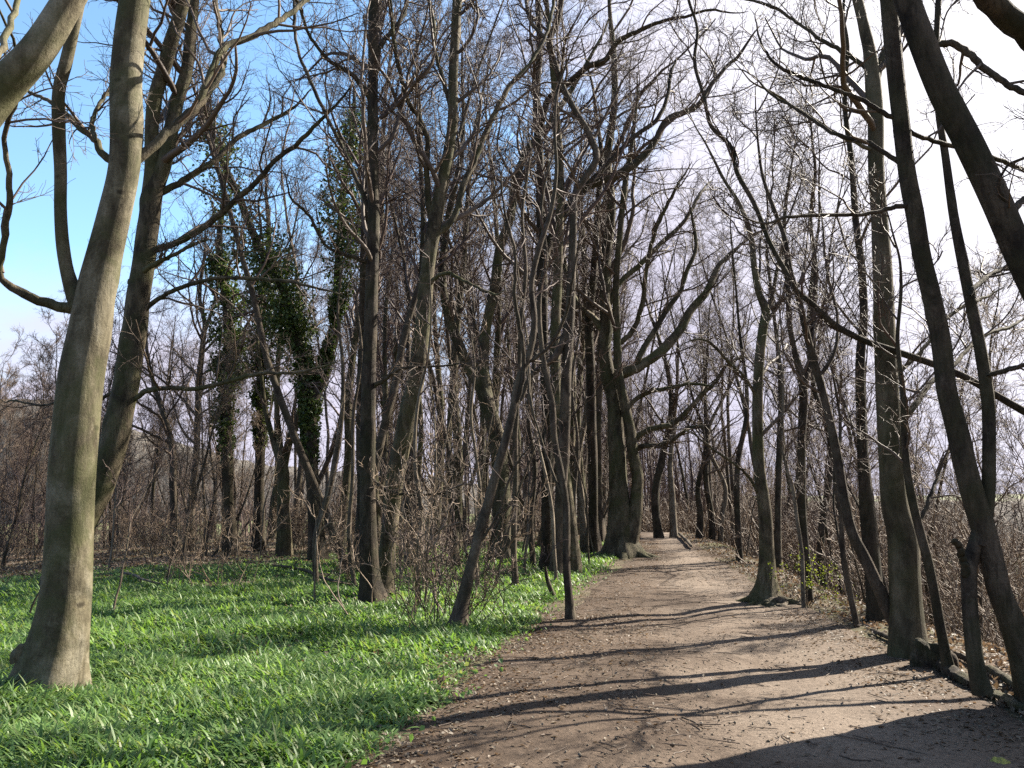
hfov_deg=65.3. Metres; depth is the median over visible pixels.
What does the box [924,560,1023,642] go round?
bare shrub
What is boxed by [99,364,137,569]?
thin sapling
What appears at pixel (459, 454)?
thin sapling
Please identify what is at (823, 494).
thin sapling
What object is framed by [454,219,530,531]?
bare tree
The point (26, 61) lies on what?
leaning beech
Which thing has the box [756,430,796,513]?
young tree
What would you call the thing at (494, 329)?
bare tree
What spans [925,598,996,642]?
bare shrub
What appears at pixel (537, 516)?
bare shrub
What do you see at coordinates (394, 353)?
bare tree
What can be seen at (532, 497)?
sapling
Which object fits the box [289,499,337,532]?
bare shrub
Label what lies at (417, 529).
bare shrub
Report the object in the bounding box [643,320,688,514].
bare tree
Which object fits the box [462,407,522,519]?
young tree
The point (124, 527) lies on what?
bare shrub
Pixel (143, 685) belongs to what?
grass
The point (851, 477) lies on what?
young tree
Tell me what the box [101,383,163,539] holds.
young tree
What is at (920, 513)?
bare tree
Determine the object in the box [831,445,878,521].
young tree
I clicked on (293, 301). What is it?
bare tree
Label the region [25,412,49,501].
young tree
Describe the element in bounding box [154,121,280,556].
ivy clad tree
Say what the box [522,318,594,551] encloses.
thin sapling
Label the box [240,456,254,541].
thin sapling
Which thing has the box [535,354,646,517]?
young tree
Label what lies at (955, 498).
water
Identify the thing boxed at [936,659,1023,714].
fallen log
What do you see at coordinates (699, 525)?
woodland tree
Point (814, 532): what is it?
bare shrub
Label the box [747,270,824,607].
sapling
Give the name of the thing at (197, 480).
thin sapling
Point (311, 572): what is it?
fallen branch
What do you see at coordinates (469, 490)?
bare tree
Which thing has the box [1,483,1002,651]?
distant undergrowth
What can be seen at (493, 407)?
thin sapling
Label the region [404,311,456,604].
thin sapling
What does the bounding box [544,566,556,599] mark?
dead stick
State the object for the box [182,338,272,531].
young tree
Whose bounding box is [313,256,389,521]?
bare tree
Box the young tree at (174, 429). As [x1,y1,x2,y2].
[136,356,204,515]
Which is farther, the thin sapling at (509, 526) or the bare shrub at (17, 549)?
the bare shrub at (17, 549)
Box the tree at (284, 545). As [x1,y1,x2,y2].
[228,264,326,557]
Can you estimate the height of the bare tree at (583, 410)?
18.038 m
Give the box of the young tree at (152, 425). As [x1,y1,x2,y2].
[118,391,171,529]
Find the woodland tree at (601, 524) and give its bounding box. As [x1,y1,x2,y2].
[522,98,687,540]
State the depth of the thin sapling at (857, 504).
12.96 m
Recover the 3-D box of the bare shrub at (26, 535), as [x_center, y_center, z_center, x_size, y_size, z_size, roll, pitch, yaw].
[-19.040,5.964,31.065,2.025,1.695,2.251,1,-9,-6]
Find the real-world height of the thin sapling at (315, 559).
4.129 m
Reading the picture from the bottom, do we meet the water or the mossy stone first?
the mossy stone
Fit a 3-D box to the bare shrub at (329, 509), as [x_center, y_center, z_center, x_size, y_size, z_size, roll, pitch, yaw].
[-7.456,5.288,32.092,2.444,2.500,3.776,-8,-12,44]
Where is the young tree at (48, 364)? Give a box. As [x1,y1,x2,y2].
[8,290,155,483]
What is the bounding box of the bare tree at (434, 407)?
[379,314,504,521]
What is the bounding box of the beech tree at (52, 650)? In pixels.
[0,0,389,692]
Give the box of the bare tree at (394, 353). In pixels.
[365,97,473,523]
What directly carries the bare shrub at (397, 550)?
on the ground at (860, 630)
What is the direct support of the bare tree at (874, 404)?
on the ground at (860, 630)
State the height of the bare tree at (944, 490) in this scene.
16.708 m
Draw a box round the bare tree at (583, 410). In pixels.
[575,338,612,506]
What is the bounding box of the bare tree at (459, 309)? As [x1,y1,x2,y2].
[407,0,548,547]
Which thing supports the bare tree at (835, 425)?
on the ground at (860, 630)
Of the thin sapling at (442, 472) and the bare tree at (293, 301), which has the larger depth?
the bare tree at (293, 301)
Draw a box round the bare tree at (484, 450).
[397,124,506,531]
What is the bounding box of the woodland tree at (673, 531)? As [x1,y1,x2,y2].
[628,251,717,537]
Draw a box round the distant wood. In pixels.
[7,314,1023,617]
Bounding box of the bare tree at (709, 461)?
[663,228,723,501]
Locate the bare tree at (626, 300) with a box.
[434,22,642,535]
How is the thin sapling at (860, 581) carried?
on the ground at (860, 630)
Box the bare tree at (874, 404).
[831,291,913,472]
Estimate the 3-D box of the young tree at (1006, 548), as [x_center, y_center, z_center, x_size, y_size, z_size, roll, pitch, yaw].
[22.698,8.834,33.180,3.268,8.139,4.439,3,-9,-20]
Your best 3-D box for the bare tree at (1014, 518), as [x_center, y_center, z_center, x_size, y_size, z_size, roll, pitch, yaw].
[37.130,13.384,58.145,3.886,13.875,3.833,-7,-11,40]
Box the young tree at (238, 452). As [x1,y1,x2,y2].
[207,410,254,523]
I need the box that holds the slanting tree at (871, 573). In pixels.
[716,0,898,623]
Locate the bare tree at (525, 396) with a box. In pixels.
[491,257,535,530]
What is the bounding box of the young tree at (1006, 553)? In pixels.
[1000,536,1016,590]
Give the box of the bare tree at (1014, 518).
[995,478,1023,571]
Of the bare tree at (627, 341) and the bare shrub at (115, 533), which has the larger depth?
the bare tree at (627, 341)
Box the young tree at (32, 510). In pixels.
[9,395,103,548]
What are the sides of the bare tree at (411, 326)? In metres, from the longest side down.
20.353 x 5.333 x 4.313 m
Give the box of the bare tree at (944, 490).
[855,448,981,536]
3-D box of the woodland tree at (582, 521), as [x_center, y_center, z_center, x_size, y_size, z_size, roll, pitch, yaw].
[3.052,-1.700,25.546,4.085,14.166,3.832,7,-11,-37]
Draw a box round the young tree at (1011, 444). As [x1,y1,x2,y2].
[938,287,1023,594]
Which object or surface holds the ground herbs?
on the ground at (860, 630)
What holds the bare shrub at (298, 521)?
on the ground at (860, 630)
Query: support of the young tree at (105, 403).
on the ground at (860, 630)
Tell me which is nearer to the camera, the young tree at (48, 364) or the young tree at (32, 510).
the young tree at (48, 364)
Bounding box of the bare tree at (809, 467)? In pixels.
[786,404,830,576]
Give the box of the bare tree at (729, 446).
[686,183,772,528]
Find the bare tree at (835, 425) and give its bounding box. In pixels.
[798,340,870,586]
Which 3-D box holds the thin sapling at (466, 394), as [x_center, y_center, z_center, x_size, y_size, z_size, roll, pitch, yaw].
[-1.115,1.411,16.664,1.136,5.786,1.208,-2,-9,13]
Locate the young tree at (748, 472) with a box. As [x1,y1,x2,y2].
[718,440,785,551]
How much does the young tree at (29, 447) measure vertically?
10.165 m
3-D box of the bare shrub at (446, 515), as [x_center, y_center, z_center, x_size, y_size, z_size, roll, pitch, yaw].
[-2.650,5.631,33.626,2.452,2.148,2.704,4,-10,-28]
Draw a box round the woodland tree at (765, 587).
[657,59,840,607]
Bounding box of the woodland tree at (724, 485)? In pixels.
[655,271,776,542]
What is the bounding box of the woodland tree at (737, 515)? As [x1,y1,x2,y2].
[669,135,849,561]
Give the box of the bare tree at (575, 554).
[481,0,707,574]
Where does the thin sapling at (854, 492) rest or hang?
on the ground at (860, 630)
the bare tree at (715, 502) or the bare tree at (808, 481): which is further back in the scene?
the bare tree at (808, 481)
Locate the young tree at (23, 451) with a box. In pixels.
[0,374,52,524]
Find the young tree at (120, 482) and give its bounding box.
[101,394,146,540]
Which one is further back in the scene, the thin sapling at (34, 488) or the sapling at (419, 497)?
the thin sapling at (34, 488)
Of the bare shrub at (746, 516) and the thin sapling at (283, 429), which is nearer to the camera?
the thin sapling at (283, 429)
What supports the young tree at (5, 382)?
on the ground at (860, 630)
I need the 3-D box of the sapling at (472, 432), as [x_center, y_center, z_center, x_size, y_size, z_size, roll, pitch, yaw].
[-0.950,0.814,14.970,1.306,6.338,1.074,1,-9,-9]
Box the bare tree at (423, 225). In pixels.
[335,0,509,570]
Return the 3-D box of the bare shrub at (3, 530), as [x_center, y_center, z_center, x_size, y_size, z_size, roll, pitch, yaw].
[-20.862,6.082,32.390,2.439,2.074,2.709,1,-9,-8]
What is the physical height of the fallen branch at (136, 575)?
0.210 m
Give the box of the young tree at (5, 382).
[0,324,30,454]
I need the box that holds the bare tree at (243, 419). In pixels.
[212,322,273,529]
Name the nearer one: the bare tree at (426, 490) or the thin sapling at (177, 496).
the thin sapling at (177, 496)
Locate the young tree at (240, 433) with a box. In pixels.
[200,376,293,537]
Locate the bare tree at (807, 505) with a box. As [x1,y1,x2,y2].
[747,324,823,540]
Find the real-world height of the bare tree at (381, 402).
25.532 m
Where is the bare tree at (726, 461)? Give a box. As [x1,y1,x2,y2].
[679,226,742,545]
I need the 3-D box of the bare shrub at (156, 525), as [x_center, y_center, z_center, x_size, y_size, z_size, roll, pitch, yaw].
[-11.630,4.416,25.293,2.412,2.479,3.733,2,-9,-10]
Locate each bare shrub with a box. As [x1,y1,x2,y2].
[0,504,44,552]
[0,505,43,569]
[0,509,23,553]
[0,510,20,559]
[0,510,22,541]
[0,516,26,550]
[0,524,25,564]
[1,514,42,558]
[4,515,44,554]
[17,510,44,555]
[94,505,170,559]
[94,518,107,545]
[97,503,164,551]
[101,506,146,543]
[102,486,184,556]
[103,501,180,547]
[116,500,183,551]
[123,505,185,552]
[142,481,289,586]
[142,506,217,558]
[164,497,220,537]
[186,490,266,549]
[238,505,276,542]
[258,494,354,551]
[264,494,332,535]
[283,434,554,622]
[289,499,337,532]
[290,504,338,553]
[291,493,356,534]
[293,481,403,554]
[318,524,416,582]
[350,526,514,630]
[354,522,436,584]
[375,501,566,623]
[426,494,476,536]
[489,496,540,541]
[511,484,588,539]
[695,497,794,568]
[713,496,831,570]
[716,477,789,552]
[726,472,943,601]
[731,507,857,588]
[749,519,887,598]
[753,508,857,582]
[753,508,860,579]
[754,508,846,584]
[782,499,883,597]
[794,525,887,599]
[826,500,1023,635]
[829,521,1020,643]
[838,540,954,598]
[858,570,989,632]
[920,526,1023,646]
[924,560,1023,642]
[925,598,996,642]
[935,503,1023,647]
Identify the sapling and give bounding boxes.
[20,455,38,547]
[20,480,44,526]
[26,418,47,559]
[28,433,177,614]
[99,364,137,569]
[111,475,153,561]
[112,411,184,610]
[114,431,135,531]
[116,419,148,554]
[131,429,145,539]
[165,409,206,580]
[187,411,204,534]
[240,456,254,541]
[259,378,296,558]
[266,439,331,543]
[273,447,305,540]
[293,435,321,543]
[298,303,403,538]
[298,408,344,546]
[302,204,366,583]
[305,323,436,554]
[313,343,438,576]
[313,363,360,602]
[318,230,397,585]
[332,346,430,574]
[337,318,403,554]
[376,408,399,493]
[381,292,452,577]
[401,229,460,603]
[401,373,451,557]
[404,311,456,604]
[405,333,467,555]
[416,393,510,544]
[420,0,652,627]
[421,401,444,511]
[422,309,488,591]
[424,320,482,577]
[431,323,487,568]
[431,415,463,533]
[434,266,497,585]
[436,440,490,537]
[443,376,471,552]
[445,356,495,548]
[465,326,526,514]
[468,448,490,495]
[472,432,523,530]
[486,80,558,588]
[486,308,644,563]
[495,234,587,569]
[495,308,578,587]
[496,97,587,619]
[498,237,569,583]
[508,354,580,575]
[512,398,606,523]
[517,417,586,533]
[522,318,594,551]
[561,331,591,563]
[566,244,590,521]
[570,415,594,556]
[576,457,627,513]
[726,434,758,538]
[746,402,785,555]
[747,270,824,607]
[748,462,832,589]
[763,400,781,487]
[766,544,859,607]
[777,304,888,594]
[782,302,877,627]
[786,379,865,603]
[796,325,854,548]
[806,435,860,600]
[841,429,873,598]
[908,323,944,487]
[926,458,1023,614]
[932,473,953,594]
[973,447,1005,643]
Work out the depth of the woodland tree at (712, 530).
32.88 m
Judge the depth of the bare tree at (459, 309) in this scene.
27.06 m
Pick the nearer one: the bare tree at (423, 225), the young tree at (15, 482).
the bare tree at (423, 225)
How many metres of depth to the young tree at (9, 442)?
39.66 m
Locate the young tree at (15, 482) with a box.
[0,419,44,544]
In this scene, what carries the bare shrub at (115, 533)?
on the ground at (860, 630)
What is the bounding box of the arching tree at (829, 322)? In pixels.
[658,0,1023,415]
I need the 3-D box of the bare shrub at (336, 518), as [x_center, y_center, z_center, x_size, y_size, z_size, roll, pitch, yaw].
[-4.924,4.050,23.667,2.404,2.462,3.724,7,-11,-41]
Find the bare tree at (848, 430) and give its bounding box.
[783,270,871,469]
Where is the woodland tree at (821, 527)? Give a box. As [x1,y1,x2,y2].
[691,60,898,588]
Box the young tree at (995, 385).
[909,239,1023,639]
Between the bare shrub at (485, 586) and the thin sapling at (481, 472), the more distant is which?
the thin sapling at (481, 472)
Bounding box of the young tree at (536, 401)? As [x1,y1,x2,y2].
[507,322,587,507]
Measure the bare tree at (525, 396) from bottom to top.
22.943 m
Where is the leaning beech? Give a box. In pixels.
[0,0,87,126]
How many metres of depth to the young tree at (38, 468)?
34.70 m
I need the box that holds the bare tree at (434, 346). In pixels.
[357,119,474,531]
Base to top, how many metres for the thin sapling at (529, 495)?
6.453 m
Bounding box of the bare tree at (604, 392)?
[578,247,633,488]
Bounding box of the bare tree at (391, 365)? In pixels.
[378,275,435,523]
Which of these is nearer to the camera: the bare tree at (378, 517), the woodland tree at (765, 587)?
the woodland tree at (765, 587)
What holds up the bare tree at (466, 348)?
on the ground at (860, 630)
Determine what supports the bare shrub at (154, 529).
on the ground at (860, 630)
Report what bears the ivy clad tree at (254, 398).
on the ground at (860, 630)
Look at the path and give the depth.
6.60 m
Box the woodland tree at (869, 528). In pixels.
[740,0,1012,622]
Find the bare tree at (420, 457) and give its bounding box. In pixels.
[349,178,443,530]
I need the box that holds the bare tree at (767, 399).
[748,326,789,520]
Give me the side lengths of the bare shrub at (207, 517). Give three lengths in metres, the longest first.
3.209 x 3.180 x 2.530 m
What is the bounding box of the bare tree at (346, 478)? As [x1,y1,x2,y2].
[313,22,447,548]
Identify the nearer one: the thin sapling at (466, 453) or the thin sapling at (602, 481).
the thin sapling at (466, 453)
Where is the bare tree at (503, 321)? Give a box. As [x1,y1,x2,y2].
[438,10,586,413]
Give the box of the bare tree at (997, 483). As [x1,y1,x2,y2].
[913,421,1023,629]
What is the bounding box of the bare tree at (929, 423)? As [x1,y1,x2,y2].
[800,258,1023,576]
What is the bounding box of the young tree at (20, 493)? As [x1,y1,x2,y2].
[0,318,68,564]
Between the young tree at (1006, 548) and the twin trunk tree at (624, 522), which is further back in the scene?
the young tree at (1006, 548)
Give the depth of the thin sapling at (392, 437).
19.02 m
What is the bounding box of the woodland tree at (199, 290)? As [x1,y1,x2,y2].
[107,157,317,550]
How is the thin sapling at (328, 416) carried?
on the ground at (860, 630)
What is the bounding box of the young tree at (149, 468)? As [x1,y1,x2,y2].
[126,394,182,539]
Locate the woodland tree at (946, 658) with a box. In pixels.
[797,148,1018,676]
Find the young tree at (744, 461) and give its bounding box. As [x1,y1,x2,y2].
[716,456,773,525]
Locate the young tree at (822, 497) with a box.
[814,475,832,521]
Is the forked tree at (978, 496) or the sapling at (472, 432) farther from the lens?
the sapling at (472, 432)
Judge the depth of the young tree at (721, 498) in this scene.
52.25 m
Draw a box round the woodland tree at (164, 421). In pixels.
[60,227,198,556]
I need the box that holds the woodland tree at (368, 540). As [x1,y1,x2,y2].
[243,0,512,603]
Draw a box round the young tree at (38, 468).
[0,373,52,536]
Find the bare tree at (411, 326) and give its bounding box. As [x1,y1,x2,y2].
[380,244,447,385]
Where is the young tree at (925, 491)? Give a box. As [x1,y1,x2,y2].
[910,422,944,583]
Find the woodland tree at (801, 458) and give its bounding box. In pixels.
[733,45,864,603]
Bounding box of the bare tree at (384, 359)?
[309,141,432,514]
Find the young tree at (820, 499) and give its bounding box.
[768,326,860,594]
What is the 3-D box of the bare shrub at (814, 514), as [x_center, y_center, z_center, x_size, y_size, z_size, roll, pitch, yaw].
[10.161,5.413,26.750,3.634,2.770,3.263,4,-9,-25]
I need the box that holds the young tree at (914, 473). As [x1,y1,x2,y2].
[839,423,941,551]
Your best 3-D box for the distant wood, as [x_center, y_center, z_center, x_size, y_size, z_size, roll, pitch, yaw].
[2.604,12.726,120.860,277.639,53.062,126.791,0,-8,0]
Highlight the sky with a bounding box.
[0,0,1023,495]
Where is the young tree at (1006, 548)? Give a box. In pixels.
[997,504,1023,581]
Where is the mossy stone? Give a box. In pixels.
[990,756,1009,763]
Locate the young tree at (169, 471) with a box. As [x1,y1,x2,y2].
[150,409,190,507]
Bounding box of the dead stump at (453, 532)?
[447,527,460,566]
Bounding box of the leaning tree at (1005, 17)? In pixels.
[973,0,1023,50]
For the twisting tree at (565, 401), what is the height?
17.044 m
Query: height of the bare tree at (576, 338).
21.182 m
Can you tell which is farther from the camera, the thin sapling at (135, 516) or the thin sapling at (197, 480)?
the thin sapling at (197, 480)
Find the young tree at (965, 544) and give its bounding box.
[951,504,1015,637]
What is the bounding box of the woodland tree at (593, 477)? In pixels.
[502,1,652,553]
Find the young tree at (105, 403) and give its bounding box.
[100,281,197,557]
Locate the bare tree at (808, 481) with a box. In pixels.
[792,424,820,519]
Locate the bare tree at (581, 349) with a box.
[543,50,675,508]
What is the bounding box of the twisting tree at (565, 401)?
[496,0,660,575]
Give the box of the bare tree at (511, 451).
[478,210,554,524]
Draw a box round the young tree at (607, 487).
[581,401,647,531]
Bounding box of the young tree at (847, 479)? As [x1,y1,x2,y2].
[822,421,872,589]
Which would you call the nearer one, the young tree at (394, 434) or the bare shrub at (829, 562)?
the bare shrub at (829, 562)
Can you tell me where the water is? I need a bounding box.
[742,494,1023,501]
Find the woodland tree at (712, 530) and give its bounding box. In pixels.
[662,251,764,541]
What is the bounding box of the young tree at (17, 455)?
[0,371,49,544]
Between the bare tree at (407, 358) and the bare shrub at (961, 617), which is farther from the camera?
the bare tree at (407, 358)
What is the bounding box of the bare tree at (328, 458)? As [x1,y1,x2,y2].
[241,1,450,541]
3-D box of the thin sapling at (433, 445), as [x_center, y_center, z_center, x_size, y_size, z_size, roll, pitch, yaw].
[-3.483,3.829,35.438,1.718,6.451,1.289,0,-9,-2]
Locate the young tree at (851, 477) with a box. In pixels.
[825,440,879,534]
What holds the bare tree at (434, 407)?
on the ground at (860, 630)
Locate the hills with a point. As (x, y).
(290, 469)
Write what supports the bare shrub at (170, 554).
on the ground at (860, 630)
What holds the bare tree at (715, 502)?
on the ground at (860, 630)
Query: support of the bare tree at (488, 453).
on the ground at (860, 630)
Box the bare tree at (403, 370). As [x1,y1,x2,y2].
[379,234,444,501]
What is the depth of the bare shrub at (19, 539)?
25.12 m
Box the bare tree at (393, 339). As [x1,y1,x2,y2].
[376,245,445,409]
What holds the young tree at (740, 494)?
on the ground at (860, 630)
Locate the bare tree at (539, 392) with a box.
[524,301,561,441]
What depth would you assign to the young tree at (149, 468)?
48.11 m
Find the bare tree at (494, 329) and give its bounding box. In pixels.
[392,103,656,546]
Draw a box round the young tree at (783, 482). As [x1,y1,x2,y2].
[745,450,819,539]
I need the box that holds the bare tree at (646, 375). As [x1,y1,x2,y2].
[548,166,713,512]
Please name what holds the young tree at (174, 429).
on the ground at (860, 630)
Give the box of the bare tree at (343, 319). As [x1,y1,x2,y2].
[311,208,382,521]
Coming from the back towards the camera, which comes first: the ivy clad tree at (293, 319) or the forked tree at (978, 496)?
the ivy clad tree at (293, 319)
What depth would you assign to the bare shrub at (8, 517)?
18.58 m
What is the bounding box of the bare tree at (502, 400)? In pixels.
[476,217,529,423]
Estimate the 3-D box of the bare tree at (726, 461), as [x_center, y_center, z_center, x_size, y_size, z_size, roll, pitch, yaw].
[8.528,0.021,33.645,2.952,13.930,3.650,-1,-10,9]
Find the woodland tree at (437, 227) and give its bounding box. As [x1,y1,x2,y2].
[320,0,618,597]
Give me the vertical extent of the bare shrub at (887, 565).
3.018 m
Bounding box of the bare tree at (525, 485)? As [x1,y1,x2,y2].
[506,114,586,536]
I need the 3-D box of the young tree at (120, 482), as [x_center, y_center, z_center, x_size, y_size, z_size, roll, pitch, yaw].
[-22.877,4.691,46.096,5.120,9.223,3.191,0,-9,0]
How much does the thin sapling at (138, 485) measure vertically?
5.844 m
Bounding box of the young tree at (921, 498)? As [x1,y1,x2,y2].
[868,374,1023,634]
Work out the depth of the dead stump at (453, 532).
19.57 m
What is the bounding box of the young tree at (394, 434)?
[354,396,401,489]
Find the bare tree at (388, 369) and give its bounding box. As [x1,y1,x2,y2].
[322,242,404,409]
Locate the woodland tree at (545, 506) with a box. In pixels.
[345,0,793,570]
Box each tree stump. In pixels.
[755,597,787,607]
[909,638,958,670]
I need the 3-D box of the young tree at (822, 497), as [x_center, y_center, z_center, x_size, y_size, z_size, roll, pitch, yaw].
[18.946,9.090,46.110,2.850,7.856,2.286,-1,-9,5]
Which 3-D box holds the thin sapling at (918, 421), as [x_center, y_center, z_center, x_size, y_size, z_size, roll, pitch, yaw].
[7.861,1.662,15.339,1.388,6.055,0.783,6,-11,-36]
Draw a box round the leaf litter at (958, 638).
[0,531,1023,767]
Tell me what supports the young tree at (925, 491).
on the ground at (860, 630)
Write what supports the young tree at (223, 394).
on the ground at (860, 630)
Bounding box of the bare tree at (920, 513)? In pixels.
[875,481,941,604]
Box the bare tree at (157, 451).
[140,286,215,540]
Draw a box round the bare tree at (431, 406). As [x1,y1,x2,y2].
[401,278,445,517]
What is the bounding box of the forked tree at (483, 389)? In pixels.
[345,0,685,559]
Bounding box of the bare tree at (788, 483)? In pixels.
[730,312,810,565]
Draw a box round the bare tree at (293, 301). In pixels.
[266,222,325,419]
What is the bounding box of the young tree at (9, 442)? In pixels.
[0,386,45,546]
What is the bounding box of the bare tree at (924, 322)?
[916,317,1009,480]
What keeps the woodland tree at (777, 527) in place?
on the ground at (860, 630)
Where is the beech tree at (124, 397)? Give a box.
[0,0,409,587]
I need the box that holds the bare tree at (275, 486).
[240,147,335,538]
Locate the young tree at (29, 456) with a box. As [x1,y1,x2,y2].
[0,391,49,517]
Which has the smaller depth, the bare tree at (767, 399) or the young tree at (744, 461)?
the young tree at (744, 461)
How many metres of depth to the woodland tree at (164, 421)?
23.89 m
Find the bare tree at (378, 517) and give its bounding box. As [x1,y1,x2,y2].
[303,0,468,543]
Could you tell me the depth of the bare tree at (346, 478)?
27.63 m
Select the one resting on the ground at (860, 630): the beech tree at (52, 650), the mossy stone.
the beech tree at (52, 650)
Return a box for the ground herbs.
[37,547,617,767]
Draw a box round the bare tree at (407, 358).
[347,120,463,531]
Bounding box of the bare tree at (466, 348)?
[434,244,491,406]
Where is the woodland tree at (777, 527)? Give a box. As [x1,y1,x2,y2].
[707,88,854,570]
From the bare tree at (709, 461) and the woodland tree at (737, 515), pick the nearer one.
the woodland tree at (737, 515)
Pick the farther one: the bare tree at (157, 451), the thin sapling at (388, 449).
the bare tree at (157, 451)
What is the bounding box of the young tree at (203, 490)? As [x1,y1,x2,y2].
[160,301,291,556]
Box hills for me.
[0,399,1023,548]
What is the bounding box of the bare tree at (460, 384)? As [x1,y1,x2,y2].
[437,267,487,531]
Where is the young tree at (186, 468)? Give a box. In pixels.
[134,360,239,538]
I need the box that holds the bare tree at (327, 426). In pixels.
[273,228,352,532]
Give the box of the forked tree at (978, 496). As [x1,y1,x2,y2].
[702,0,1023,703]
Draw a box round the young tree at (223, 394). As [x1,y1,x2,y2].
[158,325,254,561]
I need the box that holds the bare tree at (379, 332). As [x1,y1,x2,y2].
[344,255,402,394]
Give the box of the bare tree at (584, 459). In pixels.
[577,164,651,481]
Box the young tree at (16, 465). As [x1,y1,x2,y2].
[0,407,38,532]
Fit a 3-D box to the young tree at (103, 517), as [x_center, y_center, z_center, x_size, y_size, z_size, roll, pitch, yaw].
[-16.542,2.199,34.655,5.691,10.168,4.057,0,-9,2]
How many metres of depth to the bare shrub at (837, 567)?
25.14 m
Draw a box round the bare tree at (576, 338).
[548,249,591,382]
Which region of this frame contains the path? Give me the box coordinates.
[373,532,1023,767]
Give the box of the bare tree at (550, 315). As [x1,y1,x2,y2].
[517,225,580,365]
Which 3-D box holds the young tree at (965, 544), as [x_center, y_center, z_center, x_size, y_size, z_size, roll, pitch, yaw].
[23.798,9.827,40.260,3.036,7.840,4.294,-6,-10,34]
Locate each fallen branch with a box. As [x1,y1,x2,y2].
[120,572,164,585]
[271,543,357,585]
[678,532,692,546]
[870,628,887,639]
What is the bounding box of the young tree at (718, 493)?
[696,427,767,544]
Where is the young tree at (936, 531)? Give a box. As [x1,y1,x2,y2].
[918,485,959,607]
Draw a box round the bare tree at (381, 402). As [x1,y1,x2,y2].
[325,229,398,416]
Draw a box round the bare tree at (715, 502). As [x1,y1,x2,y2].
[675,303,733,536]
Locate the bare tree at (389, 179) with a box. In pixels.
[257,0,491,554]
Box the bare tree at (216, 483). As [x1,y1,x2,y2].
[210,248,265,538]
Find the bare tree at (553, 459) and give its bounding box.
[548,151,618,469]
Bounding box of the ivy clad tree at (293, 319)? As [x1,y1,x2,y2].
[185,57,393,560]
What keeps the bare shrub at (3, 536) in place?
on the ground at (860, 630)
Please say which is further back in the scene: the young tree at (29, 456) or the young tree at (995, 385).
the young tree at (29, 456)
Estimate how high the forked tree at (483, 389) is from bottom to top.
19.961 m
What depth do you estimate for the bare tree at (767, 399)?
63.81 m
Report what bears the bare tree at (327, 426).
on the ground at (860, 630)
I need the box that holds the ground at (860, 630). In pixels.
[0,514,1023,767]
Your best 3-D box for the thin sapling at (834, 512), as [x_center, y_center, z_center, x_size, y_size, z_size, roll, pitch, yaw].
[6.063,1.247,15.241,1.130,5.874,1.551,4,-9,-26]
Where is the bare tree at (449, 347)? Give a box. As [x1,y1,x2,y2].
[366,25,509,538]
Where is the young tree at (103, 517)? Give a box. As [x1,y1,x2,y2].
[99,328,195,547]
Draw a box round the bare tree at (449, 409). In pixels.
[416,126,528,503]
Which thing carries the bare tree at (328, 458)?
on the ground at (860, 630)
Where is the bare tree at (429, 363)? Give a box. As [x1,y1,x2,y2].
[321,38,622,544]
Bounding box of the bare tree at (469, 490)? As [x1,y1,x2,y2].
[464,318,515,509]
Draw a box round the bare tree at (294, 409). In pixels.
[268,311,327,532]
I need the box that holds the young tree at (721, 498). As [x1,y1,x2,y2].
[706,458,742,533]
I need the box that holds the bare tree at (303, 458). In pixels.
[99,0,534,575]
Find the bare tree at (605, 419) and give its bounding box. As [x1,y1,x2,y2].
[581,375,607,440]
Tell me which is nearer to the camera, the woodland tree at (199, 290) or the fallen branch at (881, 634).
the fallen branch at (881, 634)
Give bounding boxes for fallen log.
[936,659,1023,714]
[953,651,1012,686]
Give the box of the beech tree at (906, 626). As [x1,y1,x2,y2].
[698,0,1023,658]
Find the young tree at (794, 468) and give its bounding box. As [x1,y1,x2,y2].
[740,385,830,555]
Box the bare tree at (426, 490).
[348,239,529,506]
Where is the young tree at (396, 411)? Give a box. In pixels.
[355,363,405,479]
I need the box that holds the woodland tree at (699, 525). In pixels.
[641,272,749,538]
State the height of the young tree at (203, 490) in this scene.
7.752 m
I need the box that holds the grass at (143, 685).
[0,540,617,767]
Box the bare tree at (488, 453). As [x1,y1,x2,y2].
[485,201,550,531]
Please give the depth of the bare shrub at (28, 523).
22.35 m
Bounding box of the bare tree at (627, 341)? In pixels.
[595,208,672,529]
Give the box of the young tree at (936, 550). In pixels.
[865,327,1023,625]
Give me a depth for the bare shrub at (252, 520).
32.85 m
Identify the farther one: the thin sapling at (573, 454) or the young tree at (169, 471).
the young tree at (169, 471)
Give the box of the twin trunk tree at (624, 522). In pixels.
[507,0,796,559]
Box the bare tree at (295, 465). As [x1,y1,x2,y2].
[280,244,352,532]
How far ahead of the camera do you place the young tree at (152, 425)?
44.80 m
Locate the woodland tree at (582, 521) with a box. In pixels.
[548,130,679,551]
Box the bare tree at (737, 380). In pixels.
[675,107,888,534]
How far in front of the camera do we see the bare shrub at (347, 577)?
15.42 m
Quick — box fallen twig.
[681,717,711,729]
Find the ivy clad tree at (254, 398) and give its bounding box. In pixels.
[213,101,306,551]
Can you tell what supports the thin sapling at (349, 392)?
on the ground at (860, 630)
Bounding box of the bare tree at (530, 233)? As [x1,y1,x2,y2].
[465,0,623,490]
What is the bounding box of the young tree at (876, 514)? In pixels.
[827,485,883,555]
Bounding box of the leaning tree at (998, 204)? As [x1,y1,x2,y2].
[893,0,1023,300]
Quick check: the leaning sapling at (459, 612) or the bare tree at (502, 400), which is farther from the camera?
the bare tree at (502, 400)
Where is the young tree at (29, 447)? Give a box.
[2,367,56,541]
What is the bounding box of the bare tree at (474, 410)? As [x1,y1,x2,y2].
[403,149,590,495]
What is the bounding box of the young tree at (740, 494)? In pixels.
[711,450,774,545]
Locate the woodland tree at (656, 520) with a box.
[612,220,725,537]

